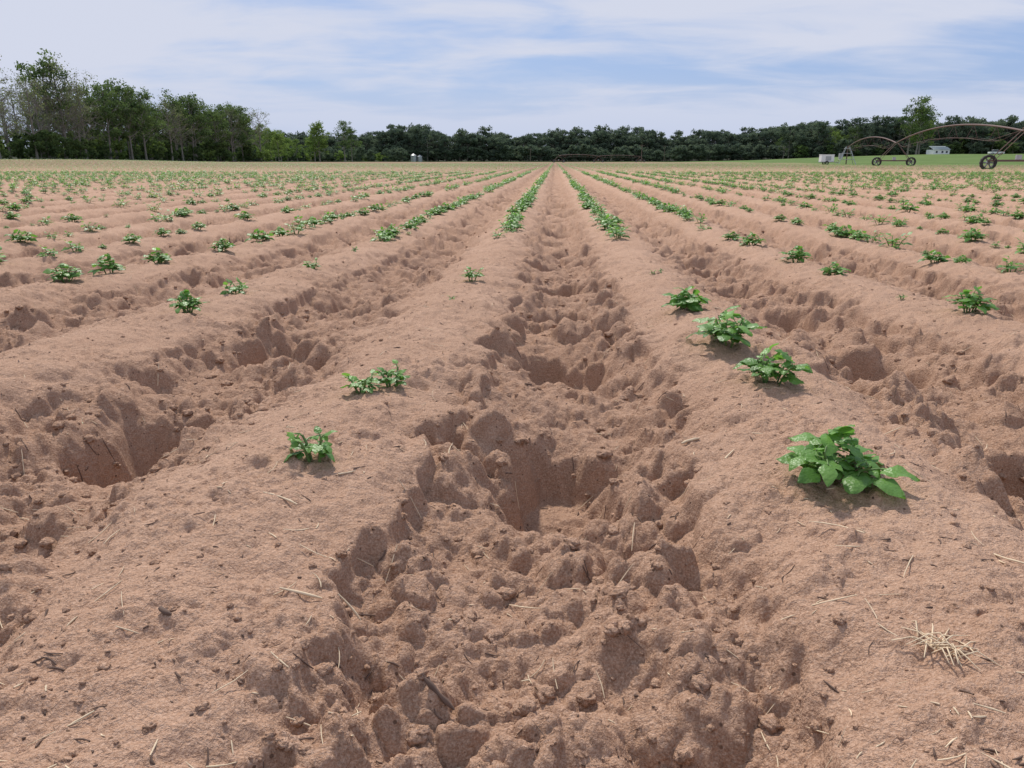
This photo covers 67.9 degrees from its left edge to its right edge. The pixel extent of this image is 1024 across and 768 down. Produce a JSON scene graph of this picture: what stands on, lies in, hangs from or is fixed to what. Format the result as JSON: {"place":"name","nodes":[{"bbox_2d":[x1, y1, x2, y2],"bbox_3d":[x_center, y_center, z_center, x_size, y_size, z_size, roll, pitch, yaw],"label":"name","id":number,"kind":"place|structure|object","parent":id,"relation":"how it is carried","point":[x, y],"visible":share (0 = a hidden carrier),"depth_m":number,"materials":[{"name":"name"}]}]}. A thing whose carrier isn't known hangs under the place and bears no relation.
{"place":"outdoors","nodes":[
{"label":"outdoors","id":0,"kind":"place"},
{"bbox_2d":[0,153,1023,767],"bbox_3d":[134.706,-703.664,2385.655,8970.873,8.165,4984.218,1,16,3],"label":"ground","id":1,"kind":"structure","parent":0,"point":[206,629],"depth_m":1.38,"materials":[{"name":"soil"}]},
{"bbox_2d":[14,48,73,158],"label":"deciduous tree","id":2,"kind":"object","parent":1,"relation":"on","point":[39,71],"visible":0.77,"depth_m":187.95,"materials":[{"name":"green plant"}]},
{"bbox_2d":[21,67,91,134],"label":"deciduous tree","id":3,"kind":"object","parent":1,"relation":"on","point":[59,104],"visible":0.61,"depth_m":191.24,"materials":[{"name":"green plant"}]},
{"bbox_2d":[26,53,93,158],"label":"deciduous tree","id":4,"kind":"object","parent":1,"relation":"on","point":[54,75],"visible":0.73,"depth_m":190.15,"materials":[{"name":"green plant"}]},
{"bbox_2d":[43,263,82,281],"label":"potato plant","id":5,"kind":"object","parent":1,"relation":"on","point":[69,275],"visible":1,"depth_m":3.53,"materials":[{"name":"green plant"}]},
{"bbox_2d":[88,253,125,274],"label":"potato plant","id":6,"kind":"object","parent":1,"relation":"on","point":[113,266],"visible":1,"depth_m":3.89,"materials":[{"name":"green plant"}]},
{"bbox_2d":[83,78,145,159],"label":"deciduous tree","id":7,"kind":"object","parent":1,"relation":"on","point":[137,112],"visible":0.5,"depth_m":216.09,"materials":[{"name":"green plant"}]},
{"bbox_2d":[0,55,273,161],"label":"woodland edge trees","id":8,"kind":"object","parent":1,"relation":"on","point":[43,142],"visible":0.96,"depth_m":218.70,"materials":[{"name":"green plant"}]},
{"bbox_2d":[143,247,171,263],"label":"potato plant","id":9,"kind":"object","parent":1,"relation":"on","point":[161,258],"visible":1,"depth_m":4.32,"materials":[{"name":"green plant"}]},
{"bbox_2d":[167,290,206,313],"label":"potato plant","id":10,"kind":"object","parent":1,"relation":"on","point":[185,304],"visible":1,"depth_m":2.67,"materials":[{"name":"green plant"}]},
{"bbox_2d":[174,92,218,155],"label":"deciduous tree","id":11,"kind":"object","parent":1,"relation":"on","point":[204,126],"visible":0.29,"depth_m":266.38,"materials":[{"name":"green plant"}]},
{"bbox_2d":[210,238,234,251],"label":"potato plant","id":12,"kind":"object","parent":1,"relation":"on","point":[222,246],"visible":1,"depth_m":5.09,"materials":[{"name":"green plant"}]},
{"bbox_2d":[214,103,244,161],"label":"deciduous tree","id":13,"kind":"object","parent":1,"relation":"on","point":[220,107],"visible":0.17,"depth_m":294.53,"materials":[{"name":"green plant"}]},
{"bbox_2d":[220,277,248,294],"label":"potato plant","id":14,"kind":"object","parent":1,"relation":"on","point":[239,287],"visible":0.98,"depth_m":3.12,"materials":[{"name":"green plant"}]},
{"bbox_2d":[251,123,273,161],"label":"deciduous tree","id":15,"kind":"object","parent":1,"relation":"on","point":[258,148],"visible":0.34,"depth_m":353.52,"materials":[{"name":"green plant"}]},
{"bbox_2d":[261,127,279,161],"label":"deciduous tree","id":16,"kind":"object","parent":1,"relation":"on","point":[270,134],"visible":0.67,"depth_m":340.66,"materials":[{"name":"green plant"}]},
{"bbox_2d":[269,132,288,161],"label":"deciduous tree","id":17,"kind":"object","parent":1,"relation":"on","point":[280,138],"visible":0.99,"depth_m":333.95,"materials":[{"name":"green plant"}]},
{"bbox_2d":[270,129,290,161],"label":"deciduous tree","id":18,"kind":"object","parent":1,"relation":"on","point":[284,143],"visible":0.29,"depth_m":362.25,"materials":[{"name":"green plant"}]},
{"bbox_2d":[282,138,295,161],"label":"deciduous tree","id":19,"kind":"object","parent":1,"relation":"on","point":[288,141],"visible":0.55,"depth_m":416.58,"materials":[{"name":"green plant"}]},
{"bbox_2d":[289,139,302,161],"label":"deciduous tree","id":20,"kind":"object","parent":1,"relation":"on","point":[298,149],"visible":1,"depth_m":414.79,"materials":[{"name":"green plant"}]},
{"bbox_2d":[301,137,317,161],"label":"deciduous tree","id":21,"kind":"object","parent":1,"relation":"on","point":[309,151],"visible":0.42,"depth_m":418.79,"materials":[{"name":"green plant"}]},
{"bbox_2d":[284,426,337,462],"bbox_3d":[-0.339,0.110,1.275,0.090,0.078,0.089,-7,18,-24],"label":"potato plant","id":22,"kind":"object","parent":1,"relation":"on","point":[321,448],"visible":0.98,"depth_m":1.26,"materials":[{"name":"green plant"}]},
{"bbox_2d":[302,258,321,268],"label":"potato plant","id":23,"kind":"object","parent":1,"relation":"on","point":[312,265],"visible":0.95,"depth_m":4.09,"materials":[{"name":"green plant"}]},
{"bbox_2d":[304,127,327,161],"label":"deciduous tree","id":24,"kind":"object","parent":1,"relation":"on","point":[308,142],"visible":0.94,"depth_m":384.38,"materials":[{"name":"green plant"}]},
{"bbox_2d":[307,120,330,161],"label":"deciduous tree","id":25,"kind":"object","parent":1,"relation":"on","point":[319,126],"visible":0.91,"depth_m":384.55,"materials":[{"name":"green plant"}]},
{"bbox_2d":[271,146,409,161],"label":"hedgerow shrubs","id":26,"kind":"object","parent":1,"relation":"on","point":[356,155],"visible":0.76,"depth_m":423.59,"materials":[{"name":"green plant"}]},
{"bbox_2d":[331,121,355,161],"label":"deciduous tree","id":27,"kind":"object","parent":1,"relation":"on","point":[345,132],"visible":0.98,"depth_m":399.22,"materials":[{"name":"green plant"}]},
{"bbox_2d":[340,127,362,161],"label":"deciduous tree","id":28,"kind":"object","parent":1,"relation":"on","point":[351,133],"visible":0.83,"depth_m":402.66,"materials":[{"name":"green plant"}]},
{"bbox_2d":[340,369,384,393],"bbox_3d":[-0.331,0.004,1.676,0.090,0.072,0.080,4,17,15],"label":"potato plant","id":29,"kind":"object","parent":1,"relation":"on","point":[367,381],"visible":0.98,"depth_m":1.66,"materials":[{"name":"green plant"}]},
{"bbox_2d":[372,359,409,386],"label":"potato plant","id":30,"kind":"object","parent":1,"relation":"on","point":[389,380],"visible":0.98,"depth_m":1.72,"materials":[{"name":"green plant"}]},
{"bbox_2d":[411,154,416,161],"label":"grain bin","id":31,"kind":"object","parent":1,"relation":"on","point":[413,158],"visible":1,"depth_m":438.45,"materials":[{"name":"metal"}]},
{"bbox_2d":[417,155,421,161],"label":"grain bin","id":32,"kind":"object","parent":1,"relation":"on","point":[419,158],"visible":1,"depth_m":439.54,"materials":[{"name":"metal"}]},
{"bbox_2d":[459,266,484,281],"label":"potato plant","id":33,"kind":"object","parent":1,"relation":"on","point":[471,275],"visible":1,"depth_m":3.51,"materials":[{"name":"green plant"}]},
{"bbox_2d":[0,188,1023,272],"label":"potato crop rows","id":34,"kind":"object","parent":1,"relation":"on","point":[525,201],"visible":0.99,"depth_m":8.22,"materials":[{"name":"green plant"}]},
{"bbox_2d":[0,170,1023,193],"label":"potato crop rows","id":35,"kind":"object","parent":1,"relation":"on","point":[313,176],"visible":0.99,"depth_m":23.38,"materials":[{"name":"green plant"}]},
{"bbox_2d":[0,241,1023,767],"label":"straw litter","id":36,"kind":"object","parent":1,"relation":"on","point":[484,553],"visible":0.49,"depth_m":0.96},
{"bbox_2d":[0,241,1023,767],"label":"twig litter","id":37,"kind":"object","parent":1,"relation":"on","point":[428,681],"visible":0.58,"depth_m":0.90,"materials":[{"name":"brown wood"}]},
{"bbox_2d":[0,222,1023,767],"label":"soil clods","id":38,"kind":"object","parent":1,"relation":"on","point":[546,692],"visible":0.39,"depth_m":0.98,"materials":[{"name":"brown soil"}]},
{"bbox_2d":[1,159,1023,172],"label":"grass strip","id":39,"kind":"object","parent":1,"relation":"on","point":[475,167],"visible":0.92,"depth_m":77.28,"materials":[{"name":"green plant"}]},
{"bbox_2d":[58,114,1023,161],"bbox_3d":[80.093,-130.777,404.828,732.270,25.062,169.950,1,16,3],"label":"distant tree line","id":40,"kind":"object","parent":1,"relation":"on","point":[814,139],"visible":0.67,"depth_m":446.58,"materials":[{"name":"green plant"}]},
{"bbox_2d":[552,154,644,161],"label":"pivot irrigator","id":41,"kind":"object","parent":1,"relation":"on","point":[601,160],"visible":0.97,"depth_m":323.67,"materials":[{"name":"metal"}]},
{"bbox_2d":[661,286,711,311],"bbox_3d":[0.599,-0.289,2.626,0.164,0.103,0.176,-1,16,-3],"label":"potato plant","id":42,"kind":"object","parent":1,"relation":"on","point":[693,301],"visible":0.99,"depth_m":2.59,"materials":[{"name":"green plant"}]},
{"bbox_2d":[686,305,766,347],"bbox_3d":[0.575,-0.148,2.061,0.210,0.127,0.220,11,20,33],"label":"potato plant","id":43,"kind":"object","parent":1,"relation":"on","point":[725,334],"visible":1,"depth_m":2.03,"materials":[{"name":"green plant"}]},
{"bbox_2d":[737,232,765,244],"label":"potato plant","id":44,"kind":"object","parent":1,"relation":"on","point":[749,241],"visible":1,"depth_m":5.57,"materials":[{"name":"green plant"}]},
{"bbox_2d":[733,343,812,384],"bbox_3d":[0.590,-0.038,1.744,0.163,0.112,0.158,-3,17,-9],"label":"potato plant","id":45,"kind":"object","parent":1,"relation":"on","point":[766,369],"visible":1,"depth_m":1.72,"materials":[{"name":"green plant"}]},
{"bbox_2d":[779,245,812,262],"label":"potato plant","id":46,"kind":"object","parent":1,"relation":"on","point":[797,253],"visible":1,"depth_m":4.51,"materials":[{"name":"green plant"}]},
{"bbox_2d":[819,154,838,164],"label":"utility trailer","id":47,"kind":"object","parent":1,"relation":"on","point":[826,158],"visible":0.92,"depth_m":128.18,"materials":[{"name":"white paint"}]},
{"bbox_2d":[820,261,850,275],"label":"potato plant","id":48,"kind":"object","parent":1,"relation":"on","point":[837,271],"visible":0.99,"depth_m":3.91,"materials":[{"name":"green plant"}]},
{"bbox_2d":[776,424,919,498],"bbox_3d":[0.526,0.116,1.209,0.201,0.119,0.198,1,16,3],"label":"potato plant","id":49,"kind":"object","parent":1,"relation":"on","point":[815,458],"visible":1,"depth_m":1.19,"materials":[{"name":"green plant"}]},
{"bbox_2d":[897,104,931,154],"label":"deciduous tree","id":50,"kind":"object","parent":1,"relation":"on","point":[905,110],"visible":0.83,"depth_m":311.36,"materials":[{"name":"green plant"}]},
{"bbox_2d":[901,95,942,154],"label":"deciduous tree","id":51,"kind":"object","parent":1,"relation":"on","point":[922,107],"visible":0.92,"depth_m":305.86,"materials":[{"name":"green plant"}]},
{"bbox_2d":[905,105,938,154],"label":"deciduous tree","id":52,"kind":"object","parent":1,"relation":"on","point":[931,125],"visible":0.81,"depth_m":309.74,"materials":[{"name":"green plant"}]},
{"bbox_2d":[836,124,1023,168],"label":"pivot irrigator","id":53,"kind":"object","parent":1,"relation":"on","point":[1018,158],"visible":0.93,"depth_m":77.73,"materials":[{"name":"metal"}]},
{"bbox_2d":[926,147,950,153],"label":"white farmhouse","id":54,"kind":"object","parent":1,"relation":"on","point":[937,150],"visible":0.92,"depth_m":297.61,"materials":[{"name":"paint"}]},
{"bbox_2d":[891,620,996,670],"bbox_3d":[0.455,0.270,0.797,0.094,0.016,0.074,13,21,38],"label":"straw tuft","id":55,"kind":"object","parent":1,"relation":"on","point":[940,646],"visible":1,"depth_m":0.79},
{"bbox_2d":[942,286,998,313],"bbox_3d":[1.620,-0.288,2.656,0.168,0.110,0.178,-1,16,-3],"label":"potato plant","id":56,"kind":"object","parent":1,"relation":"on","point":[970,301],"visible":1,"depth_m":2.64,"materials":[{"name":"green plant"}]},
{"bbox_2d":[987,150,1004,154],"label":"pickup truck","id":57,"kind":"object","parent":1,"relation":"on","point":[992,152],"visible":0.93,"depth_m":275.66,"materials":[{"name":"white paint"}]},
{"bbox_2d":[0,0,1023,146],"label":"sky","id":58,"kind":"structure","parent":0,"point":[517,68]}
]}

